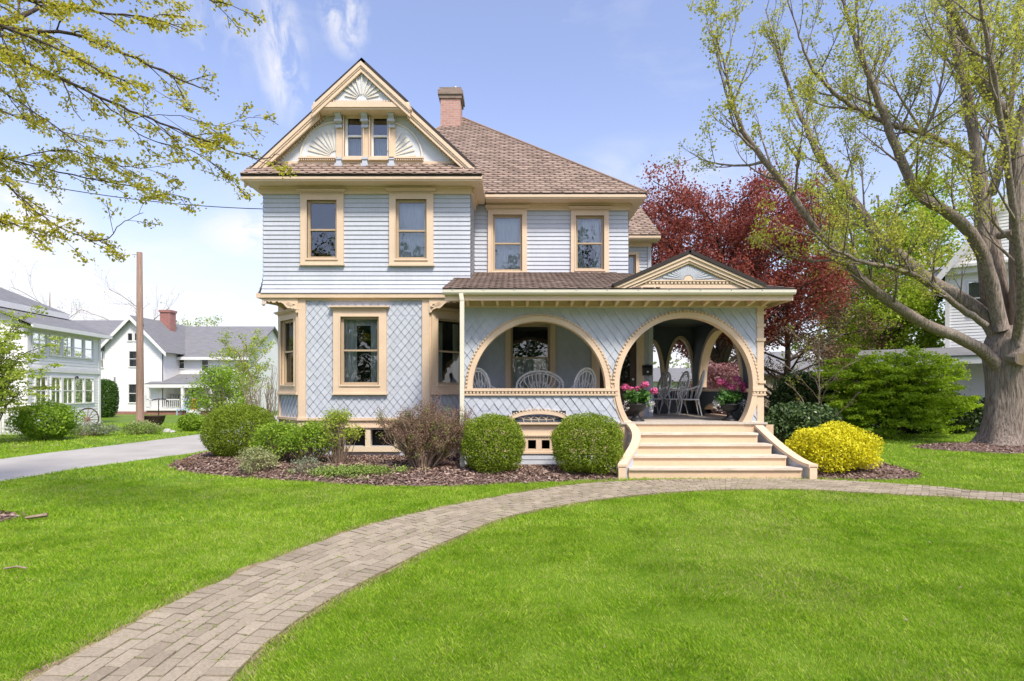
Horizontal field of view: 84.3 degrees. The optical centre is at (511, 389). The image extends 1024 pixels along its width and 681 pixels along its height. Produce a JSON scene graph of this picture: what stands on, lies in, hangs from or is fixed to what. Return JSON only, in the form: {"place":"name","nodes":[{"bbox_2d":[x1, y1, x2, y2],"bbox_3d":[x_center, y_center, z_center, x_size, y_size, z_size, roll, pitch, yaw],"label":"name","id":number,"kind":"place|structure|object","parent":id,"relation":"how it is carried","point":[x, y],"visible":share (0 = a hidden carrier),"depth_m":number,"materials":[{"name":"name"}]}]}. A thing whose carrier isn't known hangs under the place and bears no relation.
{"place":"outdoors","nodes":[
{"label":"outdoors","id":0,"kind":"place"},
{"bbox_2d":[0,420,278,480],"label":"driveway","id":1,"kind":"structure","parent":0,"point":[26,466],"depth_m":14.23,"materials":[{"name":"concrete"}]},
{"bbox_2d":[0,410,1023,680],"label":"lawn","id":2,"kind":"structure","parent":0,"point":[122,418],"depth_m":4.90,"materials":[{"name":"green plant"}]},
{"bbox_2d":[3,566,26,568],"bbox_3d":[-4.576,1.645,5.221,0.205,0.027,0.042,0,0,-3],"label":"fallen stick","id":3,"kind":"object","parent":2,"relation":"on","point":[23,567],"visible":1,"depth_m":5.21,"materials":[{"name":"beige wood"}]},
{"bbox_2d":[0,404,30,436],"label":"picket fence","id":4,"kind":"object","parent":2,"relation":"on","point":[4,416],"visible":0.21,"depth_m":20.19,"materials":[{"name":"white paint"}]},
{"bbox_2d":[0,304,71,419],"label":"tree","id":5,"kind":"object","parent":2,"relation":"on","point":[10,371],"visible":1,"depth_m":17.45,"materials":[{"name":"green plant"}]},
{"bbox_2d":[25,513,47,518],"bbox_3d":[-6.129,1.637,7.291,0.228,0.065,0.052,0,0,-28],"label":"wood piece","id":6,"kind":"object","parent":2,"relation":"on","point":[37,516],"visible":1,"depth_m":7.29,"materials":[{"name":"brown wood"}]},
{"bbox_2d":[4,397,85,440],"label":"shrub","id":7,"kind":"object","parent":2,"relation":"on","point":[60,424],"visible":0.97,"depth_m":18.44,"materials":[{"name":"green plant"}]},
{"bbox_2d":[2,260,101,362],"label":"sparse tree","id":8,"kind":"object","parent":2,"relation":"on","point":[49,296],"visible":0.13,"depth_m":58.06,"materials":[{"name":"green plant"}]},
{"bbox_2d":[0,287,112,432],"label":"white house","id":9,"kind":"structure","parent":2,"relation":"on","point":[76,378],"depth_m":24.44,"materials":[{"name":"paint"}]},
{"bbox_2d":[31,331,47,355],"bbox_3d":[-19.117,-1.831,22.896,0.170,0.922,0.952,0,0,-2],"label":"window","id":10,"kind":"structure","parent":9,"relation":"in","point":[40,338],"depth_m":22.88,"materials":[{"name":"white glass"}]},
{"bbox_2d":[34,376,47,403],"bbox_3d":[-19.143,0.065,22.989,0.144,1.204,0.762,0,0,-5],"label":"window","id":11,"kind":"structure","parent":9,"relation":"in","point":[41,381],"depth_m":23.00,"materials":[{"name":"white paint"}]},
{"bbox_2d":[49,334,62,356],"bbox_3d":[-19.264,-1.831,23.866,0.148,0.922,0.792,0,0,-5],"label":"window","id":12,"kind":"structure","parent":9,"relation":"in","point":[57,351],"depth_m":23.94,"materials":[{"name":"grey glass"}]},
{"bbox_2d":[50,376,62,404],"bbox_3d":[-19.269,0.065,23.895,0.140,1.204,0.732,0,0,-5],"label":"window","id":13,"kind":"structure","parent":9,"relation":"in","point":[57,395],"depth_m":23.94,"materials":[{"name":"white paint"}]},
{"bbox_2d":[63,336,73,357],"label":"window","id":14,"kind":"structure","parent":9,"relation":"in","point":[68,343],"depth_m":24.73,"materials":[{"name":"glass"}]},
{"bbox_2d":[63,377,74,403],"bbox_3d":[-19.376,0.065,24.673,0.150,1.204,0.802,0,0,-5],"label":"window","id":15,"kind":"structure","parent":9,"relation":"in","point":[68,382],"depth_m":24.73,"materials":[{"name":"glass"}]},
{"bbox_2d":[74,337,83,358],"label":"window","id":16,"kind":"structure","parent":9,"relation":"in","point":[78,342],"depth_m":25.42,"materials":[{"name":"glass"}]},
{"bbox_2d":[75,377,84,403],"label":"window","id":17,"kind":"structure","parent":9,"relation":"in","point":[79,383],"depth_m":25.54,"materials":[{"name":"glass"}]},
{"bbox_2d":[84,339,93,359],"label":"window","id":18,"kind":"structure","parent":9,"relation":"in","point":[88,344],"depth_m":26.16,"materials":[{"name":"white glass"}]},
{"bbox_2d":[85,377,94,403],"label":"window","id":19,"kind":"structure","parent":9,"relation":"in","point":[89,382],"depth_m":26.23,"materials":[{"name":"glass"}]},
{"bbox_2d":[75,408,98,430],"bbox_3d":[-17.269,1.240,23.000,0.970,0.970,0.166,0,0,0],"label":"wagon wheel","id":20,"kind":"object","parent":2,"relation":"on","point":[87,419],"visible":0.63,"depth_m":23.00,"materials":[{"name":"wood"}]},
{"bbox_2d":[67,420,122,435],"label":"border plant","id":21,"kind":"object","parent":2,"relation":"on","point":[95,428],"visible":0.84,"depth_m":20.51,"materials":[{"name":"green plant"}]},
{"bbox_2d":[101,378,119,417],"bbox_3d":[-24.397,0.558,34.005,1.259,2.406,1.276,0,0,0],"label":"arborvitae","id":22,"kind":"object","parent":2,"relation":"on","point":[110,402],"visible":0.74,"depth_m":33.74,"materials":[{"name":"green plant"}]},
{"bbox_2d":[54,260,186,360],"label":"sparse tree","id":23,"kind":"object","parent":2,"relation":"on","point":[121,302],"visible":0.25,"depth_m":52.57,"materials":[{"name":"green plant"}]},
{"bbox_2d":[132,252,143,420],"bbox_3d":[-15.325,-1.854,23.231,0.452,7.507,0.297,0,0,24],"label":"utility pole","id":24,"kind":"object","parent":2,"relation":"on","point":[139,349],"visible":0.87,"depth_m":23.10,"materials":[{"name":"brown wood"}]},
{"bbox_2d":[120,421,166,433],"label":"border plant","id":25,"kind":"object","parent":2,"relation":"on","point":[148,426],"visible":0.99,"depth_m":21.16,"materials":[{"name":"green plant"}]},
{"bbox_2d":[126,417,162,430],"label":"border plant","id":26,"kind":"object","parent":2,"relation":"on","point":[139,422],"visible":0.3,"depth_m":22.34,"materials":[{"name":"green plant"}]},
{"bbox_2d":[0,0,298,265],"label":"overhanging maple","id":27,"kind":"object","parent":2,"relation":"on","point":[24,32],"visible":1,"depth_m":6.17,"materials":[{"name":"green plant"}]},
{"bbox_2d":[144,415,165,424],"bbox_3d":[-15.180,1.425,24.000,0.880,0.590,0.867,0,0,0],"label":"iron kettle","id":28,"kind":"object","parent":2,"relation":"on","point":[159,419],"visible":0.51,"depth_m":23.74,"materials":[{"name":"black metal"}]},
{"bbox_2d":[72,310,277,414],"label":"white house","id":29,"kind":"structure","parent":2,"relation":"on","point":[175,355],"depth_m":39.39,"materials":[{"name":"paint"}]},
{"bbox_2d":[101,351,103,367],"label":"window","id":30,"kind":"structure","parent":29,"relation":"in","point":[101,351],"depth_m":39.35,"materials":[{"name":"white paint"}]},
{"bbox_2d":[127,332,135,341],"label":"window","id":31,"kind":"structure","parent":29,"relation":"in","point":[132,335],"depth_m":37.97,"materials":[{"name":"glass"}]},
{"bbox_2d":[128,350,135,366],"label":"window","id":32,"kind":"structure","parent":29,"relation":"in","point":[134,351],"depth_m":37.98,"materials":[{"name":"white paint"}]},
{"bbox_2d":[128,383,135,402],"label":"window","id":33,"kind":"structure","parent":29,"relation":"in","point":[133,393],"depth_m":38.35,"materials":[{"name":"glass"}]},
{"bbox_2d":[201,360,208,371],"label":"window","id":34,"kind":"structure","parent":29,"relation":"in","point":[206,361],"depth_m":39.97,"materials":[{"name":"white paint"}]},
{"bbox_2d":[176,397,195,414],"bbox_3d":[-21.273,1.122,36.992,0.959,1.156,0.743,0,0,0],"label":"porch chair","id":35,"kind":"object","parent":2,"relation":"on","point":[184,408],"visible":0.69,"depth_m":36.95,"materials":[{"name":"blue paint"}]},
{"bbox_2d":[176,412,203,431],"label":"round shrub","id":36,"kind":"object","parent":2,"relation":"on","point":[190,421],"visible":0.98,"depth_m":22.48,"materials":[{"name":"green plant"}]},
{"bbox_2d":[189,399,200,414],"bbox_3d":[-20.812,1.165,37.000,0.600,1.070,0.600,0,0,0],"label":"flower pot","id":37,"kind":"object","parent":2,"relation":"on","point":[196,411],"visible":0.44,"depth_m":36.78,"materials":[{"name":"ceramic"}]},
{"bbox_2d":[176,313,223,325],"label":"tree","id":38,"kind":"object","parent":2,"relation":"on","point":[211,323],"visible":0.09,"depth_m":57.92,"materials":[{"name":"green plant"}]},
{"bbox_2d":[176,363,258,424],"bbox_3d":[-13.664,0.240,26.492,3.794,3.006,2.870,0,0,0],"label":"shrub","id":39,"kind":"object","parent":2,"relation":"on","point":[217,399],"visible":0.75,"depth_m":26.20,"materials":[{"name":"green plant"}]},
{"bbox_2d":[205,327,275,418],"bbox_3d":[-15.309,-0.845,32.065,3.124,5.302,3.506,0,0,41],"label":"maple sapling","id":40,"kind":"object","parent":2,"relation":"on","point":[245,366],"visible":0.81,"depth_m":31.87,"materials":[{"name":"green plant"}]},
{"bbox_2d":[235,361,277,427],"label":"bare shrub","id":41,"kind":"object","parent":2,"relation":"on","point":[270,404],"visible":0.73,"depth_m":20.02,"materials":[{"name":"brown plant"}]},
{"bbox_2d":[167,446,623,485],"bbox_3d":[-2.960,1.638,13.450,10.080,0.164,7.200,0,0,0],"label":"flower bed","id":42,"kind":"object","parent":2,"relation":"on","point":[414,483],"visible":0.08,"depth_m":10.56,"materials":[{"name":"brown wood"}]},
{"bbox_2d":[175,456,198,465],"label":"seedling","id":43,"kind":"object","parent":42,"relation":"on","point":[184,460],"visible":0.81,"depth_m":12.14,"materials":[{"name":"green plant"}]},
{"bbox_2d":[198,402,278,456],"bbox_3d":[-6.423,1.017,13.365,1.764,1.437,1.608,0,0,0],"label":"boxwood","id":44,"kind":"object","parent":42,"relation":"on","point":[236,415],"visible":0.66,"depth_m":12.88,"materials":[{"name":"green plant"}]},
{"bbox_2d":[233,445,281,474],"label":"shrub","id":45,"kind":"object","parent":42,"relation":"on","point":[256,461],"visible":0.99,"depth_m":11.07,"materials":[{"name":"green plant"}]},
{"bbox_2d":[243,418,307,461],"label":"shrub","id":46,"kind":"object","parent":42,"relation":"on","point":[266,431],"visible":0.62,"depth_m":12.13,"materials":[{"name":"green plant"}]},
{"bbox_2d":[273,418,341,462],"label":"shrub","id":47,"kind":"object","parent":42,"relation":"on","point":[306,430],"visible":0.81,"depth_m":11.80,"materials":[{"name":"green plant"}]},
{"bbox_2d":[288,453,328,473],"bbox_3d":[-3.944,1.499,11.015,0.810,0.487,0.827,0,0,-11],"label":"dwarf spirea","id":48,"kind":"object","parent":42,"relation":"on","point":[306,463],"visible":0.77,"depth_m":10.96,"materials":[{"name":"green plant"}]},
{"bbox_2d":[303,405,366,463],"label":"shrub","id":49,"kind":"object","parent":42,"relation":"on","point":[332,425],"visible":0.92,"depth_m":11.81,"materials":[{"name":"green plant"}]},
{"bbox_2d":[287,462,428,479],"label":"ground cover","id":50,"kind":"object","parent":42,"relation":"on","point":[347,470],"visible":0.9,"depth_m":10.58,"materials":[{"name":"green plant"}]},
{"bbox_2d":[374,393,475,468],"bbox_3d":[-1.748,0.868,11.281,2.188,1.649,1.428,0,0,0],"label":"twiggy shrub","id":51,"kind":"object","parent":42,"relation":"on","point":[421,433],"visible":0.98,"depth_m":11.13,"materials":[{"name":"brown plant"}]},
{"bbox_2d":[460,411,525,473],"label":"boxwood","id":52,"kind":"object","parent":42,"relation":"on","point":[472,443],"visible":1,"depth_m":10.64,"materials":[{"name":"green plant"}]},
{"bbox_2d":[549,411,625,474],"bbox_3d":[1.462,1.078,11.007,1.519,1.314,1.233,0,0,0],"label":"boxwood","id":53,"kind":"object","parent":42,"relation":"on","point":[564,430],"visible":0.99,"depth_m":10.68,"materials":[{"name":"green plant"}]},
{"bbox_2d":[19,479,963,680],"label":"soil edge","id":54,"kind":"object","parent":2,"relation":"on","point":[242,569],"visible":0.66,"depth_m":4.03,"materials":[{"name":"brown soil"}]},
{"bbox_2d":[240,57,817,479],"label":"house","id":55,"kind":"structure","parent":2,"relation":"on","point":[412,255],"depth_m":13.17,"materials":[{"name":"cream paint"},{"name":"pale blue paint"},{"name":"brown roof shingle"}]},
{"bbox_2d":[2,177,262,208],"bbox_3d":[-9.916,-4.700,12.250,8.438,1.015,0.016,0,0,-14],"label":"overhead cable","id":56,"kind":"object","parent":55,"relation":"attached to","point":[143,200],"visible":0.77,"depth_m":12.63,"materials":[{"name":"black rubber"}]},
{"bbox_2d":[274,308,298,394],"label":"window","id":57,"kind":"structure","parent":55,"relation":"in","point":[287,334],"depth_m":13.82,"materials":[{"name":"beige paint"}]},
{"bbox_2d":[296,189,345,265],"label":"window","id":58,"kind":"structure","parent":55,"relation":"in","point":[321,210],"depth_m":13.18,"materials":[{"name":"beige paint"}]},
{"bbox_2d":[329,306,389,394],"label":"window","id":59,"kind":"structure","parent":55,"relation":"in","point":[359,332],"depth_m":13.21,"materials":[{"name":"beige paint"}]},
{"bbox_2d":[342,115,377,160],"bbox_3d":[-3.658,-5.882,13.557,0.670,1.297,1.025,0,0,0],"label":"window","id":60,"kind":"structure","parent":55,"relation":"in","point":[352,130],"depth_m":13.29,"materials":[{"name":"glass"}]},
{"bbox_2d":[368,115,389,160],"bbox_3d":[-3.061,-5.882,13.557,0.672,1.297,1.025,0,0,0],"label":"window","id":61,"kind":"structure","parent":55,"relation":"in","point":[379,146],"depth_m":13.29,"materials":[{"name":"glass"}]},
{"bbox_2d":[385,188,435,265],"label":"window","id":62,"kind":"structure","parent":55,"relation":"in","point":[411,210],"depth_m":13.21,"materials":[{"name":"beige paint"}]},
{"bbox_2d":[430,306,459,394],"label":"window","id":63,"kind":"structure","parent":55,"relation":"in","point":[445,322],"depth_m":13.68,"materials":[{"name":"beige paint"}]},
{"bbox_2d":[473,368,494,387],"bbox_3d":[-0.623,0.096,13.152,0.600,1.173,0.695,0,0,30],"label":"porch chair","id":64,"kind":"object","parent":55,"relation":"on","point":[477,383],"visible":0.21,"depth_m":12.87,"materials":[{"name":"white metal"}]},
{"bbox_2d":[485,205,529,272],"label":"window","id":65,"kind":"structure","parent":55,"relation":"in","point":[507,224],"depth_m":14.51,"materials":[{"name":"beige paint"}]},
{"bbox_2d":[505,322,555,387],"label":"window","id":66,"kind":"structure","parent":55,"relation":"in","point":[529,347],"depth_m":14.67,"materials":[{"name":"beige paint"}]},
{"bbox_2d":[515,370,564,387],"bbox_3d":[0.671,0.117,13.844,1.309,1.133,0.695,0,0,0],"label":"porch bench","id":67,"kind":"object","parent":55,"relation":"on","point":[536,373],"visible":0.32,"depth_m":13.56,"materials":[{"name":"white metal"}]},
{"bbox_2d":[570,367,596,387],"bbox_3d":[1.577,0.096,13.098,0.600,1.173,0.694,0,0,-22],"label":"porch chair","id":68,"kind":"object","parent":55,"relation":"on","point":[583,382],"visible":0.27,"depth_m":12.84,"materials":[{"name":"white metal"}]},
{"bbox_2d":[568,206,611,272],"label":"window","id":69,"kind":"structure","parent":55,"relation":"in","point":[589,224],"depth_m":14.51,"materials":[{"name":"beige paint"}]},
{"bbox_2d":[591,333,643,416],"bbox_3d":[2.700,-0.520,14.490,1.340,2.440,0.140,0,0,0],"label":"front door","id":70,"kind":"structure","parent":55,"relation":"in","point":[631,374],"depth_m":14.49,"materials":[{"name":"beige paint"}]},
{"bbox_2d":[628,252,638,273],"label":"window","id":71,"kind":"structure","parent":55,"relation":"in","point":[633,257],"depth_m":18.21,"materials":[{"name":"beige paint"}]},
{"bbox_2d":[621,381,657,421],"bbox_3d":[2.750,0.261,12.351,0.722,0.878,0.745,0,0,42],"label":"flower urn","id":72,"kind":"object","parent":55,"relation":"on","point":[638,394],"visible":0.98,"depth_m":12.26,"materials":[{"name":"black metal"}]},
{"bbox_2d":[642,365,652,374],"bbox_3d":[3.445,-0.485,14.402,0.248,0.270,0.125,0,0,0],"label":"mailbox","id":73,"kind":"object","parent":55,"relation":"attached to","point":[647,369],"visible":1,"depth_m":14.36,"materials":[{"name":"black metal"}]},
{"bbox_2d":[653,371,671,413],"bbox_3d":[4.003,0.096,15.619,0.695,1.173,0.623,0,0,-20],"label":"porch chair","id":74,"kind":"object","parent":55,"relation":"on","point":[662,392],"visible":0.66,"depth_m":15.59,"materials":[{"name":"wood"}]},
{"bbox_2d":[659,371,689,414],"bbox_3d":[4.405,0.096,15.259,0.695,1.173,0.623,0,0,-10],"label":"porch chair","id":75,"kind":"object","parent":55,"relation":"on","point":[683,384],"visible":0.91,"depth_m":15.22,"materials":[{"name":"wood"}]},
{"bbox_2d":[676,370,705,415],"bbox_3d":[4.655,0.096,14.690,0.695,1.173,0.623,0,0,10],"label":"porch chair","id":76,"kind":"object","parent":55,"relation":"on","point":[699,387],"visible":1,"depth_m":14.48,"materials":[{"name":"wood"}]},
{"bbox_2d":[713,375,747,420],"bbox_3d":[4.824,0.197,12.509,0.812,1.005,0.626,0,0,0],"label":"flower urn","id":77,"kind":"object","parent":55,"relation":"on","point":[729,395],"visible":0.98,"depth_m":12.43,"materials":[{"name":"black metal"}]},
{"bbox_2d":[87,478,1009,660],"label":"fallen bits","id":78,"kind":"object","parent":2,"relation":"on","point":[622,543],"visible":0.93,"depth_m":5.84,"materials":[{"name":"brown"}]},
{"bbox_2d":[230,489,1008,680],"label":"soil edge","id":79,"kind":"object","parent":2,"relation":"on","point":[309,614],"visible":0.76,"depth_m":4.82,"materials":[{"name":"brown soil"}]},
{"bbox_2d":[689,358,739,414],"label":"flowering shrub","id":80,"kind":"object","parent":2,"relation":"on","point":[716,371],"visible":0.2,"depth_m":20.50,"materials":[{"name":"pink plant"}]},
{"bbox_2d":[634,152,862,412],"bbox_3d":[10.527,-4.668,28.340,12.337,12.974,11.038,0,0,-34],"label":"copper beech","id":81,"kind":"object","parent":2,"relation":"on","point":[668,244],"visible":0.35,"depth_m":25.87,"materials":[{"name":"red plant"}]},
{"bbox_2d":[672,261,915,416],"bbox_3d":[14.501,-2.194,30.190,11.801,10.409,9.699,0,0,0],"label":"copper beech","id":82,"kind":"object","parent":2,"relation":"on","point":[827,347],"visible":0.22,"depth_m":28.74,"materials":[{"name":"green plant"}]},
{"bbox_2d":[767,368,836,430],"bbox_3d":[11.157,0.535,21.577,2.896,2.726,1.843,0,0,0],"label":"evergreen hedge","id":83,"kind":"object","parent":2,"relation":"on","point":[783,392],"visible":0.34,"depth_m":21.21,"materials":[{"name":"green plant"}]},
{"bbox_2d":[777,310,868,414],"bbox_3d":[10.318,-0.359,18.924,2.661,4.348,2.499,0,0,-45],"label":"young tree","id":84,"kind":"object","parent":2,"relation":"on","point":[818,375],"visible":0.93,"depth_m":18.87,"materials":[{"name":"brown plant"}]},
{"bbox_2d":[817,456,924,479],"bbox_3d":[7.200,1.658,13.205,3.600,0.124,5.310,0,0,0],"label":"flower bed","id":85,"kind":"object","parent":2,"relation":"on","point":[864,476],"visible":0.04,"depth_m":10.88,"materials":[{"name":"brown wood"}]},
{"bbox_2d":[762,401,843,446],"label":"shrub","id":86,"kind":"object","parent":85,"relation":"on","point":[787,418],"visible":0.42,"depth_m":13.45,"materials":[{"name":"green plant"}]},
{"bbox_2d":[782,420,884,473],"bbox_3d":[6.380,1.176,11.351,1.853,1.121,1.496,0,0,0],"label":"golden shrub","id":87,"kind":"object","parent":85,"relation":"on","point":[855,448],"visible":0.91,"depth_m":10.94,"materials":[{"name":"yellow plant"}]},
{"bbox_2d":[772,141,997,378],"bbox_3d":[22.344,-5.902,33.681,11.498,15.476,12.451,0,0,0],"label":"leafy tree","id":88,"kind":"object","parent":2,"relation":"on","point":[930,302],"visible":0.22,"depth_m":31.65,"materials":[{"name":"green plant"}]},
{"bbox_2d":[826,276,944,379],"bbox_3d":[20.328,-2.216,30.894,5.854,8.052,5.766,0,0,-31],"label":"leafy tree","id":89,"kind":"object","parent":2,"relation":"on","point":[916,340],"visible":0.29,"depth_m":30.03,"materials":[{"name":"green plant"}]},
{"bbox_2d":[809,344,983,438],"bbox_3d":[13.305,0.034,19.761,6.248,3.307,3.839,0,0,0],"label":"spreading shrub","id":90,"kind":"object","parent":2,"relation":"on","point":[896,399],"visible":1,"depth_m":19.14,"materials":[{"name":"green plant"}]},
{"bbox_2d":[874,391,983,434],"bbox_3d":[15.886,0.911,21.674,4.380,2.028,1.874,0,0,0],"label":"shrub","id":91,"kind":"object","parent":2,"relation":"on","point":[972,418],"visible":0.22,"depth_m":21.14,"materials":[{"name":"green plant"}]},
{"bbox_2d":[855,194,1008,429],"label":"white house","id":92,"kind":"structure","parent":2,"relation":"on","point":[956,319],"depth_m":24.46,"materials":[{"name":"paint"}]},
{"bbox_2d":[967,280,980,301],"bbox_3d":[20.114,-3.917,24.516,0.640,1.557,0.560,0,0,39],"label":"window","id":93,"kind":"structure","parent":92,"relation":"in","point":[972,288],"depth_m":24.61,"materials":[{"name":"glass"}]},
{"bbox_2d":[911,442,1023,453],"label":"tree bed","id":94,"kind":"object","parent":2,"relation":"on","point":[987,449],"visible":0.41,"depth_m":15.48,"materials":[{"name":"brown wood"}]},
{"bbox_2d":[659,0,1023,446],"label":"maple","id":95,"kind":"object","parent":94,"relation":"on","point":[996,313],"visible":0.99,"depth_m":14.51,"materials":[{"name":"green plant"}]},
{"bbox_2d":[730,155,1023,265],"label":"overhead cable","id":96,"kind":"object","parent":95,"relation":"attached to","point":[877,215],"visible":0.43,"depth_m":17.35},
{"bbox_2d":[957,180,1006,247],"bbox_3d":[31.258,-5.372,31.196,10.856,14.431,11.879,0,0,37],"label":"leafy tree","id":97,"kind":"object","parent":2,"relation":"on","point":[997,200],"visible":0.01,"depth_m":32.42,"materials":[{"name":"green plant"}]},
{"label":"tree bed","id":98,"kind":"structure","parent":2,"relation":"on","visible":0},
{"bbox_2d":[0,510,26,520],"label":"mulch chips","id":99,"kind":"object","parent":98,"relation":"on","point":[7,513],"visible":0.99,"depth_m":7.46,"materials":[{"name":"brown wood"}]},
{"bbox_2d":[0,0,1023,367],"label":"sky","id":100,"kind":"structure","parent":0,"point":[607,87],"materials":[{"name":"blue"}]},
{"bbox_2d":[31,478,1023,680],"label":"brick path","id":101,"kind":"structure","parent":0,"point":[371,555],"depth_m":4.89,"materials":[{"name":"brick"}]},
{"bbox_2d":[66,480,801,679],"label":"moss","id":102,"kind":"object","parent":101,"relation":"on","point":[361,571],"visible":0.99,"depth_m":5.15,"materials":[{"name":"green plant"}]},
{"bbox_2d":[653,368,691,388],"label":"garage","id":103,"kind":"structure","parent":0,"point":[676,373],"depth_m":49.03,"materials":[{"name":"white wood"}]},
{"bbox_2d":[736,352,847,407],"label":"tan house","id":104,"kind":"structure","parent":0,"point":[775,362],"depth_m":47.21,"materials":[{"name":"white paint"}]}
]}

